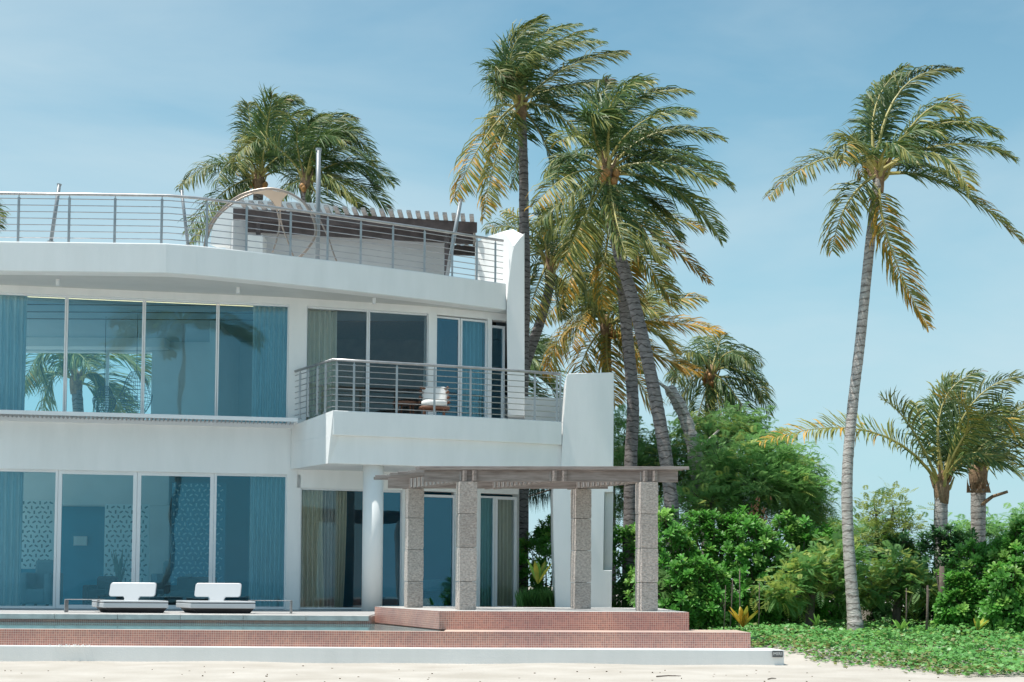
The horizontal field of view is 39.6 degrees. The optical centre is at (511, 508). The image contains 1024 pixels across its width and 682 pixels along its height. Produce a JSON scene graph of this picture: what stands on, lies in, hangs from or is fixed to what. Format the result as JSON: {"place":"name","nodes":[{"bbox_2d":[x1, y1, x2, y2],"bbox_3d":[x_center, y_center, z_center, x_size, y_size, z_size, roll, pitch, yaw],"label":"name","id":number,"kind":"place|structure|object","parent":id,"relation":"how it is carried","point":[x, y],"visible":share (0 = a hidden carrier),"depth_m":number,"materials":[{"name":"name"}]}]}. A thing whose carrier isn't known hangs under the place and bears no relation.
{"place":"outdoors","nodes":[
{"label":"outdoors","id":0,"kind":"place"},
{"bbox_2d":[20,560,62,605],"bbox_3d":[-9.579,1.506,28.983,0.623,0.950,0.850,0,-3,0],"label":"armchair","id":1,"kind":"object","parent":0,"point":[36,587],"visible":0.73,"depth_m":28.59,"materials":[{"name":"blue fabric"}]},
{"bbox_2d":[82,576,122,604],"bbox_3d":[-8.043,1.628,27.976,0.580,0.620,0.850,0,-3,0],"label":"sofa","id":2,"kind":"object","parent":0,"point":[100,589],"visible":0.48,"depth_m":27.56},
{"bbox_2d":[150,561,191,600],"bbox_3d":[-7.002,1.553,29.582,0.837,0.950,0.850,0,-3,0],"label":"armchair","id":3,"kind":"object","parent":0,"point":[161,581],"visible":0.23,"depth_m":29.37,"materials":[{"name":"blue fabric"}]},
{"bbox_2d":[164,577,216,604],"bbox_3d":[-6.288,1.644,28.075,0.974,0.620,0.850,0,-3,0],"label":"sofa","id":4,"kind":"object","parent":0,"point":[183,588],"visible":0.43,"depth_m":27.66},
{"bbox_2d":[0,622,438,630],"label":"pool water","id":5,"kind":"structure","parent":0,"point":[176,626],"depth_m":20.53,"materials":[{"name":"liquid"}]},
{"bbox_2d":[0,609,445,629],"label":"terrace","id":6,"kind":"structure","parent":0,"point":[182,616],"depth_m":22.24,"materials":[{"name":"grey stone"}]},
{"bbox_2d":[64,582,167,612],"bbox_3d":[-6.508,1.472,23.669,1.785,0.500,0.872,0,-3,0],"label":"sun lounger","id":7,"kind":"object","parent":6,"relation":"on","point":[131,593],"visible":0.98,"depth_m":23.50,"materials":[{"name":"fabric"}]},
{"bbox_2d":[176,583,291,613],"bbox_3d":[-4.674,1.483,23.669,2.035,0.500,0.872,0,-3,0],"label":"sun lounger","id":8,"kind":"object","parent":6,"relation":"on","point":[217,594],"visible":1,"depth_m":23.50,"materials":[{"name":"fabric"}]},
{"bbox_2d":[0,192,613,610],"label":"villa","id":9,"kind":"object","parent":6,"relation":"on","point":[184,314],"visible":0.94,"depth_m":27.20,"materials":[{"name":"white paint"}]},
{"bbox_2d":[0,472,23,605],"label":"curtain","id":10,"kind":"object","parent":9,"relation":"hanging from","point":[11,501],"visible":0.99,"depth_m":26.34,"materials":[{"name":"fabric"}]},
{"bbox_2d":[0,295,27,409],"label":"curtain","id":11,"kind":"object","parent":9,"relation":"hanging from","point":[13,320],"visible":0.86,"depth_m":26.50,"materials":[{"name":"fabric"}]},
{"bbox_2d":[0,469,58,608],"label":"window","id":12,"kind":"structure","parent":9,"relation":"in","point":[1,470],"depth_m":26.25,"materials":[{"name":"white metal"}]},
{"bbox_2d":[0,293,66,410],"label":"window","id":13,"kind":"structure","parent":9,"relation":"in","point":[8,294],"depth_m":26.47,"materials":[{"name":"white metal"}]},
{"bbox_2d":[21,500,54,568],"bbox_3d":[-9.878,0.527,29.622,0.714,1.437,0.036,0,-3,0],"label":"patterned screen","id":14,"kind":"object","parent":9,"relation":"attached to","point":[38,521],"visible":0.88,"depth_m":29.61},
{"bbox_2d":[47,183,61,241],"bbox_3d":[-8.434,-5.454,26.219,0.238,1.107,0.129,0,-3,0],"label":"sail mast","id":15,"kind":"object","parent":9,"relation":"on","point":[59,185],"visible":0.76,"depth_m":26.19,"materials":[{"name":"metal"}]},
{"bbox_2d":[73,536,86,545],"bbox_3d":[-9.389,0.693,30.938,0.289,0.200,0.050,0,-3,0],"label":"picture","id":16,"kind":"object","parent":9,"relation":"attached to","point":[80,540],"depth_m":30.91},
{"bbox_2d":[55,470,137,608],"bbox_3d":[-7.720,0.569,26.446,1.415,2.560,0.070,1,-3,-11],"label":"sliding door","id":17,"kind":"structure","parent":9,"relation":"in","point":[60,474],"depth_m":26.38,"materials":[{"name":"white metal"}]},
{"bbox_2d":[92,328,115,412],"bbox_3d":[-8.238,-2.886,28.788,0.466,2.041,0.459,0,-3,0],"label":"pendant lamp","id":18,"kind":"object","parent":9,"relation":"hanging from","point":[99,395],"visible":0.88,"depth_m":28.71,"materials":[{"name":"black metal"}]},
{"bbox_2d":[65,296,143,413],"bbox_3d":[-7.628,-2.796,26.636,1.395,2.340,0.070,1,-3,-11],"label":"window","id":19,"kind":"structure","parent":9,"relation":"in","point":[78,297],"depth_m":26.64,"materials":[{"name":"white metal"}]},
{"bbox_2d":[111,550,126,599],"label":"potted plant","id":20,"kind":"object","parent":9,"relation":"on","point":[119,572],"visible":0.45,"depth_m":28.71,"materials":[{"name":"green plant"}]},
{"bbox_2d":[104,504,149,582],"bbox_3d":[-7.967,0.754,29.410,0.924,1.706,0.036,0,-3,0],"label":"patterned screen","id":21,"kind":"object","parent":9,"relation":"attached to","point":[118,528],"visible":0.68,"depth_m":29.41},
{"bbox_2d":[119,317,152,418],"bbox_3d":[-7.488,-2.865,28.386,0.654,2.117,0.643,0,-3,0],"label":"pendant lamp","id":22,"kind":"object","parent":9,"relation":"hanging from","point":[137,389],"visible":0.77,"depth_m":28.34,"materials":[{"name":"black metal"}]},
{"bbox_2d":[135,472,213,608],"bbox_3d":[-6.332,0.591,26.715,1.404,2.560,0.070,1,-3,-11],"label":"sliding door","id":23,"kind":"structure","parent":9,"relation":"in","point":[139,479],"depth_m":26.71,"materials":[{"name":"white metal"}]},
{"bbox_2d":[142,299,217,420],"bbox_3d":[-6.273,-2.774,26.899,1.353,2.340,0.070,1,-3,-11],"label":"window","id":24,"kind":"structure","parent":9,"relation":"in","point":[149,300],"depth_m":26.90,"materials":[{"name":"white metal"}]},
{"bbox_2d":[179,189,190,244],"bbox_3d":[-6.023,-5.370,26.215,0.233,1.070,0.110,0,-3,0],"label":"sail mast","id":25,"kind":"object","parent":9,"relation":"on","point":[184,216],"visible":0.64,"depth_m":26.19,"materials":[{"name":"metal"}]},
{"bbox_2d":[170,482,225,584],"bbox_3d":[-6.467,0.537,29.322,1.116,2.172,0.036,0,-3,0],"label":"patterned screen","id":26,"kind":"object","parent":9,"relation":"attached to","point":[190,522],"visible":0.87,"depth_m":29.31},
{"bbox_2d":[213,473,286,608],"bbox_3d":[-4.965,0.613,26.981,1.372,2.560,0.070,1,-3,-11],"label":"window","id":27,"kind":"structure","parent":9,"relation":"in","point":[215,474],"depth_m":26.94,"materials":[{"name":"white metal"}]},
{"bbox_2d":[216,302,288,417],"bbox_3d":[-4.947,-2.752,27.156,1.334,2.340,0.070,1,-3,-11],"label":"window","id":28,"kind":"structure","parent":9,"relation":"in","point":[219,303],"depth_m":27.16,"materials":[{"name":"white metal"}]},
{"bbox_2d":[248,477,284,606],"bbox_3d":[-4.687,0.628,27.230,0.672,2.560,0.196,1,-3,-13],"label":"curtain","id":29,"kind":"object","parent":9,"relation":"hanging from","point":[266,538],"visible":0.97,"depth_m":27.24,"materials":[{"name":"fabric"}]},
{"bbox_2d":[251,306,286,422],"bbox_3d":[-4.668,-2.728,27.388,0.657,2.380,0.181,1,-3,-8],"label":"curtain","id":30,"kind":"object","parent":9,"relation":"hanging from","point":[269,363],"visible":0.88,"depth_m":27.39,"materials":[{"name":"fabric"}]},
{"bbox_2d":[203,187,336,260],"bbox_3d":[-4.578,-5.340,27.259,2.462,1.478,1.143,0,-3,0],"label":"round daybed frame","id":31,"kind":"object","parent":9,"relation":"on","point":[273,195],"visible":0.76,"depth_m":26.85,"materials":[{"name":"brown metal"}]},
{"bbox_2d":[300,490,323,606],"bbox_3d":[-3.849,0.768,27.419,0.517,2.310,0.182,1,-3,-19],"label":"curtain","id":32,"kind":"object","parent":9,"relation":"hanging from","point":[312,589],"visible":0.91,"depth_m":27.42,"materials":[{"name":"fabric"}]},
{"bbox_2d":[315,148,321,258],"bbox_3d":[-3.671,-5.716,26.935,0.165,2.260,0.165,0,-3,0],"label":"sail mast","id":33,"kind":"object","parent":9,"relation":"on","point":[318,179],"visible":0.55,"depth_m":26.91,"materials":[{"name":"metal"}]},
{"bbox_2d":[306,309,336,419],"bbox_3d":[-3.731,-2.704,27.644,0.644,2.370,0.169,1,-3,-19],"label":"curtain","id":34,"kind":"object","parent":9,"relation":"hanging from","point":[321,335],"visible":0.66,"depth_m":27.67,"materials":[{"name":"fabric"}]},
{"bbox_2d":[323,490,335,606],"bbox_3d":[-3.558,0.778,27.586,0.274,2.310,0.162,1,-3,-19],"label":"curtain","id":35,"kind":"object","parent":9,"relation":"hanging from","point":[329,521],"visible":0.94,"depth_m":27.59,"materials":[{"name":"fabric"}]},
{"bbox_2d":[299,488,362,608],"bbox_3d":[-3.365,0.769,27.390,1.465,2.310,0.070,1,-3,-17],"label":"window","id":36,"kind":"structure","parent":9,"relation":"in","point":[301,488],"depth_m":27.21,"materials":[{"name":"white metal"}]},
{"bbox_2d":[305,306,367,420],"bbox_3d":[-3.402,-2.722,27.556,1.219,2.340,0.070,1,-3,-17],"label":"window","id":37,"kind":"structure","parent":9,"relation":"in","point":[321,308],"depth_m":27.67,"materials":[{"name":"white metal"}]},
{"bbox_2d":[333,491,346,607],"bbox_3d":[-3.329,0.779,27.575,0.243,2.310,0.181,1,-3,-16],"label":"curtain","id":38,"kind":"object","parent":9,"relation":"hanging from","point":[341,518],"visible":0.98,"depth_m":27.58,"materials":[{"name":"fabric"}]},
{"bbox_2d":[233,200,476,274],"bbox_3d":[-3.269,-5.194,31.207,5.653,2.160,2.758,1,-3,-12],"label":"roof pergola","id":39,"kind":"object","parent":9,"relation":"on","point":[465,227],"visible":0.51,"depth_m":30.51,"materials":[{"name":"brown wood"}]},
{"bbox_2d":[383,490,401,605],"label":"window","id":40,"kind":"structure","parent":9,"relation":"in","point":[386,491],"depth_m":27.74,"materials":[{"name":"white metal"}]},
{"bbox_2d":[367,310,427,414],"bbox_3d":[-2.240,-2.696,27.914,1.204,2.340,0.070,1,-3,-17],"label":"window","id":41,"kind":"structure","parent":9,"relation":"in","point":[385,312],"depth_m":27.82,"materials":[{"name":"white metal"}]},
{"bbox_2d":[392,401,418,413],"bbox_3d":[-2.027,-1.764,27.129,0.520,0.541,0.520,0,-3,0],"label":"round balcony table","id":42,"kind":"object","parent":9,"relation":"on","point":[410,403],"visible":0.49,"depth_m":27.00,"materials":[{"name":"wood"}]},
{"bbox_2d":[418,386,449,414],"bbox_3d":[-1.472,-1.924,26.922,0.613,0.846,0.558,0,-3,0],"label":"wicker armchair","id":43,"kind":"object","parent":9,"relation":"on","point":[427,395],"visible":0.77,"depth_m":27.02,"materials":[{"name":"fabric"}]},
{"bbox_2d":[422,579,450,605],"bbox_3d":[-0.892,1.765,30.049,2.000,0.550,1.200,0,-3,0],"label":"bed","id":44,"kind":"object","parent":9,"relation":"on","point":[436,592],"visible":0.34,"depth_m":29.45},
{"bbox_2d":[424,494,453,606],"bbox_3d":[-1.496,0.843,28.011,0.779,2.250,0.070,2,-3,-24],"label":"sliding door","id":45,"kind":"structure","parent":9,"relation":"in","point":[425,495],"depth_m":28.12,"materials":[{"name":"white metal"}]},
{"bbox_2d":[437,316,459,415],"bbox_3d":[-1.300,-2.662,28.268,0.539,2.320,0.070,2,-3,-26],"label":"balcony door","id":46,"kind":"structure","parent":9,"relation":"in","point":[439,317],"depth_m":28.36,"materials":[{"name":"white metal"}]},
{"bbox_2d":[445,198,462,275],"bbox_3d":[-1.173,-5.337,28.218,0.397,1.663,0.147,0,-3,0],"label":"sail mast","id":47,"kind":"object","parent":9,"relation":"on","point":[457,217],"visible":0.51,"depth_m":28.20,"materials":[{"name":"metal"}]},
{"bbox_2d":[462,321,481,416],"bbox_3d":[-0.844,-2.623,28.666,0.514,2.350,0.176,2,-3,-24],"label":"curtain","id":48,"kind":"object","parent":9,"relation":"hanging from","point":[472,344],"visible":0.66,"depth_m":28.70,"materials":[{"name":"fabric"}]},
{"bbox_2d":[459,318,486,416],"bbox_3d":[-0.783,-2.646,28.516,0.585,2.320,0.070,2,-3,-26],"label":"window","id":49,"kind":"structure","parent":9,"relation":"in","point":[461,319],"depth_m":28.57,"materials":[{"name":"white metal"}]},
{"bbox_2d":[480,498,490,606],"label":"curtain","id":50,"kind":"object","parent":9,"relation":"hanging from","point":[485,566],"visible":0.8,"depth_m":28.59,"materials":[{"name":"fabric"}]},
{"bbox_2d":[481,496,494,606],"bbox_3d":[-0.531,0.868,28.466,0.374,2.260,0.070,2,-3,-27],"label":"sliding door","id":51,"kind":"structure","parent":9,"relation":"in","point":[493,497],"depth_m":28.53,"materials":[{"name":"white metal"}]},
{"bbox_2d":[491,325,504,418],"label":"window","id":52,"kind":"structure","parent":9,"relation":"in","point":[502,328],"depth_m":28.81,"materials":[{"name":"white metal"}]},
{"bbox_2d":[491,500,511,605],"bbox_3d":[-0.208,0.890,28.753,0.444,2.250,0.201,2,-3,-23],"label":"curtain","id":53,"kind":"object","parent":9,"relation":"hanging from","point":[504,577],"visible":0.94,"depth_m":28.77,"materials":[{"name":"fabric"}]},
{"bbox_2d":[494,496,516,606],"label":"window","id":54,"kind":"structure","parent":9,"relation":"in","point":[514,582],"depth_m":28.70,"materials":[{"name":"white metal"}]},
{"bbox_2d":[514,585,554,606],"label":"tall grass","id":55,"kind":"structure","parent":6,"relation":"on","point":[543,598],"depth_m":27.68,"materials":[{"name":"green plant"}]},
{"bbox_2d":[527,559,551,583],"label":"broad leaf plant","id":56,"kind":"object","parent":6,"relation":"on","point":[538,572],"visible":1,"depth_m":26.95,"materials":[{"name":"plant"}]},
{"bbox_2d":[0,586,1023,681],"bbox_3d":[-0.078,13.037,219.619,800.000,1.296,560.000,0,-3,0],"label":"sand","id":57,"kind":"structure","parent":0,"point":[797,667],"depth_m":16.81,"materials":[{"name":"sand"}]},
{"bbox_2d":[174,82,342,245],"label":"coconut palm","id":58,"kind":"object","parent":57,"relation":"on","point":[274,116],"visible":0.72,"depth_m":40.08,"materials":[{"name":"green plant"}]},
{"bbox_2d":[228,106,400,215],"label":"coconut palm","id":59,"kind":"object","parent":57,"relation":"on","point":[343,137],"visible":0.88,"depth_m":39.25,"materials":[{"name":"green plant"}]},
{"bbox_2d":[0,645,783,664],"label":"plinth wall","id":60,"kind":"structure","parent":57,"relation":"on","point":[659,656],"depth_m":18.67,"materials":[{"name":"white paint"}]},
{"bbox_2d":[0,628,750,647],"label":"mosaic pool wall","id":61,"kind":"structure","parent":60,"relation":"on","point":[478,638],"depth_m":18.78,"materials":[{"name":"tile"}]},
{"bbox_2d":[375,606,688,629],"bbox_3d":[0.132,1.639,21.494,4.675,0.251,3.700,0,-3,0],"label":"tiled platform step","id":62,"kind":"object","parent":61,"relation":"on","point":[534,618],"visible":0.94,"depth_m":19.79,"materials":[{"name":"tile"}]},
{"bbox_2d":[374,466,688,610],"bbox_3d":[0.159,0.476,21.589,4.893,2.082,2.145,0,-3,3],"label":"terrace pergola","id":63,"kind":"object","parent":62,"relation":"on","point":[467,482],"visible":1,"depth_m":20.72,"materials":[{"name":"grey stone"}]},
{"bbox_2d":[0,0,1023,588],"label":"sky","id":64,"kind":"structure","parent":0,"point":[97,96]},
{"bbox_2d":[751,609,1020,643],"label":"leaf litter ground","id":65,"kind":"structure","parent":0,"point":[863,618],"depth_m":23.31,"materials":[{"name":"soil"}]},
{"bbox_2d":[529,489,550,512],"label":"casuarina tree","id":66,"kind":"object","parent":65,"relation":"on","point":[538,493],"visible":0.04,"depth_m":35.91,"materials":[{"name":"plant"}]},
{"bbox_2d":[449,14,631,592],"bbox_3d":[0.616,-4.400,31.352,4.100,14.078,3.434,0,-3,0],"label":"coconut palm","id":67,"kind":"object","parent":65,"relation":"on","point":[512,75],"visible":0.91,"depth_m":31.18,"materials":[{"name":"green plant"}]},
{"bbox_2d":[528,324,569,397],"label":"coconut palm","id":68,"kind":"object","parent":65,"relation":"on","point":[540,351],"visible":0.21,"depth_m":39.78,"materials":[{"name":"green plant"}]},
{"bbox_2d":[541,177,713,585],"bbox_3d":[2.397,-2.347,29.596,3.616,9.814,2.230,0,-3,0],"label":"coconut palm","id":69,"kind":"object","parent":65,"relation":"on","point":[632,431],"visible":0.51,"depth_m":29.38,"materials":[{"name":"green plant"}]},
{"bbox_2d":[532,250,724,601],"bbox_3d":[2.915,-1.928,35.144,4.984,9.564,3.079,0,-3,0],"label":"coconut palm","id":70,"kind":"object","parent":65,"relation":"on","point":[608,333],"visible":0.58,"depth_m":34.98,"materials":[{"name":"green plant"}]},
{"bbox_2d":[524,73,737,567],"bbox_3d":[2.418,-3.334,28.158,4.417,11.635,3.722,0,-3,0],"label":"coconut palm","id":71,"kind":"object","parent":65,"relation":"on","point":[606,129],"visible":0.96,"depth_m":27.85,"materials":[{"name":"green plant"}]},
{"bbox_2d":[613,404,706,537],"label":"feathery tree","id":72,"kind":"object","parent":65,"relation":"on","point":[645,450],"visible":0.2,"depth_m":31.95,"materials":[{"name":"green plant"}]},
{"bbox_2d":[650,401,787,560],"bbox_3d":[4.641,0.101,32.624,3.970,5.262,2.111,3,-4,-36],"label":"feathery tree","id":73,"kind":"object","parent":65,"relation":"on","point":[740,417],"visible":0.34,"depth_m":32.58,"materials":[{"name":"green plant"}]},
{"bbox_2d":[663,331,777,553],"bbox_3d":[5.389,-0.920,37.083,3.105,7.785,2.798,0,-3,15],"label":"coconut palm","id":74,"kind":"object","parent":65,"relation":"on","point":[711,367],"visible":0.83,"depth_m":36.88,"materials":[{"name":"green plant"}]},
{"bbox_2d":[762,426,841,616],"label":"feathery tree","id":75,"kind":"object","parent":65,"relation":"on","point":[822,509],"visible":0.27,"depth_m":31.08,"materials":[{"name":"green plant"}]},
{"bbox_2d":[748,509,856,630],"bbox_3d":[5.315,1.188,26.398,2.178,2.389,1.557,0,-3,0],"label":"leafy shrub","id":76,"kind":"object","parent":65,"relation":"on","point":[795,534],"visible":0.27,"depth_m":26.17,"materials":[{"name":"green plant"}]},
{"bbox_2d":[747,533,881,632],"bbox_3d":[5.147,1.360,24.628,2.371,1.947,1.860,0,-3,0],"label":"feathery shrub","id":77,"kind":"object","parent":65,"relation":"on","point":[815,575],"visible":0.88,"depth_m":24.41,"materials":[{"name":"green plant"}]},
{"bbox_2d":[800,521,871,622],"bbox_3d":[6.231,1.315,27.087,1.696,2.199,1.510,0,-3,0],"label":"leafy shrub","id":78,"kind":"object","parent":65,"relation":"on","point":[826,527],"visible":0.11,"depth_m":27.14,"materials":[{"name":"green plant"}]},
{"bbox_2d":[689,616,1023,675],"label":"creeping ground cover","id":79,"kind":"object","parent":65,"relation":"on","point":[838,634],"visible":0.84,"depth_m":20.34,"materials":[{"name":"green plant"}]},
{"bbox_2d":[729,606,757,626],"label":"broad leaf plant","id":80,"kind":"object","parent":79,"relation":"on","point":[742,619],"visible":1,"depth_m":21.21,"materials":[{"name":"plant"}]},
{"bbox_2d":[816,509,896,605],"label":"feathery tree","id":81,"kind":"object","parent":65,"relation":"on","point":[836,528],"visible":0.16,"depth_m":33.83,"materials":[{"name":"green plant"}]},
{"bbox_2d":[756,367,1023,619],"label":"coconut palm","id":82,"kind":"object","parent":65,"relation":"on","point":[954,453],"visible":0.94,"depth_m":26.84,"materials":[{"name":"green plant"}]},
{"bbox_2d":[835,540,946,626],"bbox_3d":[6.674,1.438,24.905,2.175,1.791,1.519,0,-3,0],"label":"feathery shrub","id":83,"kind":"object","parent":65,"relation":"on","point":[912,576],"visible":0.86,"depth_m":24.69,"materials":[{"name":"green plant"}]},
{"bbox_2d":[761,62,1023,630],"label":"coconut palm","id":84,"kind":"object","parent":65,"relation":"on","point":[876,166],"visible":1,"depth_m":24.97,"materials":[{"name":"green plant"}]},
{"bbox_2d":[853,481,933,629],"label":"feathery tree","id":85,"kind":"object","parent":65,"relation":"on","point":[875,522],"visible":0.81,"depth_m":27.39,"materials":[{"name":"green plant"}]},
{"bbox_2d":[865,529,935,629],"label":"leafy shrub","id":86,"kind":"object","parent":65,"relation":"on","point":[901,539],"visible":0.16,"depth_m":26.75,"materials":[{"name":"green plant"}]},
{"bbox_2d":[925,585,928,629],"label":"bare stem","id":87,"kind":"object","parent":65,"relation":"on","point":[927,608],"visible":0.85,"depth_m":22.94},
{"bbox_2d":[935,566,944,634],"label":"bare stem","id":88,"kind":"object","parent":65,"relation":"on","point":[940,582],"visible":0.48,"depth_m":24.15,"materials":[{"name":"plant"}]},
{"bbox_2d":[904,523,983,632],"bbox_3d":[8.084,1.329,26.177,1.901,2.139,1.349,0,-3,0],"label":"leafy shrub","id":89,"kind":"object","parent":65,"relation":"on","point":[943,540],"visible":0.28,"depth_m":26.07,"materials":[{"name":"green plant"}]},
{"bbox_2d":[930,570,1003,636],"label":"leafy shrub","id":90,"kind":"object","parent":65,"relation":"on","point":[952,607],"visible":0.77,"depth_m":23.58,"materials":[{"name":"green plant"}]},
{"bbox_2d":[928,502,1023,547],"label":"feathery tree","id":91,"kind":"object","parent":65,"relation":"on","point":[993,529],"visible":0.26,"depth_m":32.98,"materials":[{"name":"green plant"}]},
{"bbox_2d":[936,390,1023,567],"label":"coconut palm","id":92,"kind":"object","parent":65,"relation":"on","point":[978,516],"visible":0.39,"depth_m":28.91,"materials":[{"name":"green plant"}]},
{"bbox_2d":[967,475,1007,505],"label":"cut palm stalk","id":93,"kind":"object","parent":92,"relation":"attached to","point":[986,490],"visible":1,"depth_m":28.80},
{"bbox_2d":[936,529,1023,613],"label":"leafy shrub","id":94,"kind":"object","parent":65,"relation":"on","point":[973,551],"visible":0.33,"depth_m":24.68,"materials":[{"name":"green plant"}]},
{"bbox_2d":[972,561,1023,635],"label":"leafy shrub","id":95,"kind":"object","parent":65,"relation":"on","point":[998,577],"visible":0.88,"depth_m":23.00,"materials":[{"name":"green plant"}]},
{"bbox_2d":[985,518,1023,616],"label":"leafy shrub","id":96,"kind":"object","parent":65,"relation":"on","point":[1003,553],"visible":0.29,"depth_m":24.24,"materials":[{"name":"green plant"}]},
{"bbox_2d":[1008,526,1023,609],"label":"leafy shrub","id":97,"kind":"object","parent":65,"relation":"on","point":[1019,548],"visible":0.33,"depth_m":23.85,"materials":[{"name":"green plant"}]},
{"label":"garden soil","id":98,"kind":"structure","parent":0,"visible":0},
{"bbox_2d":[519,514,551,593],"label":"leafy shrub","id":99,"kind":"object","parent":98,"relation":"on","point":[539,540],"visible":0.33,"depth_m":30.58,"materials":[{"name":"green plant"}]},
{"bbox_2d":[481,200,614,369],"bbox_3d":[0.854,-2.413,33.066,3.292,10.290,2.812,0,-3,0],"label":"coconut palm","id":100,"kind":"object","parent":98,"relation":"on","point":[546,257],"visible":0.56,"depth_m":33.17,"materials":[{"name":"green plant"}]},
{"bbox_2d":[612,524,665,607],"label":"leafy shrub","id":101,"kind":"object","parent":98,"relation":"on","point":[620,531],"visible":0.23,"depth_m":28.82,"materials":[{"name":"green plant"}]},
{"bbox_2d":[612,564,686,608],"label":"feathery shrub","id":102,"kind":"object","parent":98,"relation":"on","point":[661,587],"visible":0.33,"depth_m":28.29,"materials":[{"name":"green plant"}]},
{"bbox_2d":[623,495,708,610],"bbox_3d":[2.798,1.102,25.653,1.780,2.767,1.656,-1,-3,23],"label":"leafy shrub","id":103,"kind":"object","parent":98,"relation":"on","point":[669,528],"visible":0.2,"depth_m":25.46,"materials":[{"name":"green plant"}]},
{"bbox_2d":[659,382,719,509],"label":"old palm trunk","id":104,"kind":"object","parent":98,"relation":"on","point":[678,402],"visible":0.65,"depth_m":31.32,"materials":[{"name":"grey plant"}]},
{"bbox_2d":[658,553,743,629],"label":"leafy shrub","id":105,"kind":"object","parent":98,"relation":"on","point":[709,585],"visible":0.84,"depth_m":24.30,"materials":[{"name":"green plant"}]},
{"bbox_2d":[658,508,772,624],"bbox_3d":[3.681,1.210,26.213,2.383,2.448,1.625,0,-3,0],"label":"leafy shrub","id":106,"kind":"object","parent":98,"relation":"on","point":[705,523],"visible":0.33,"depth_m":25.98,"materials":[{"name":"green plant"}]},
{"bbox_2d":[659,422,839,584],"bbox_3d":[4.967,0.344,30.485,4.097,4.552,2.896,0,-3,0],"label":"feathery tree","id":107,"kind":"object","parent":98,"relation":"on","point":[730,487],"visible":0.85,"depth_m":30.24,"materials":[{"name":"green plant"}]},
{"bbox_2d":[717,504,803,624],"bbox_3d":[4.481,1.127,25.896,1.903,2.470,1.803,0,-3,0],"label":"leafy shrub","id":108,"kind":"object","parent":98,"relation":"on","point":[769,544],"visible":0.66,"depth_m":25.44,"materials":[{"name":"green plant"}]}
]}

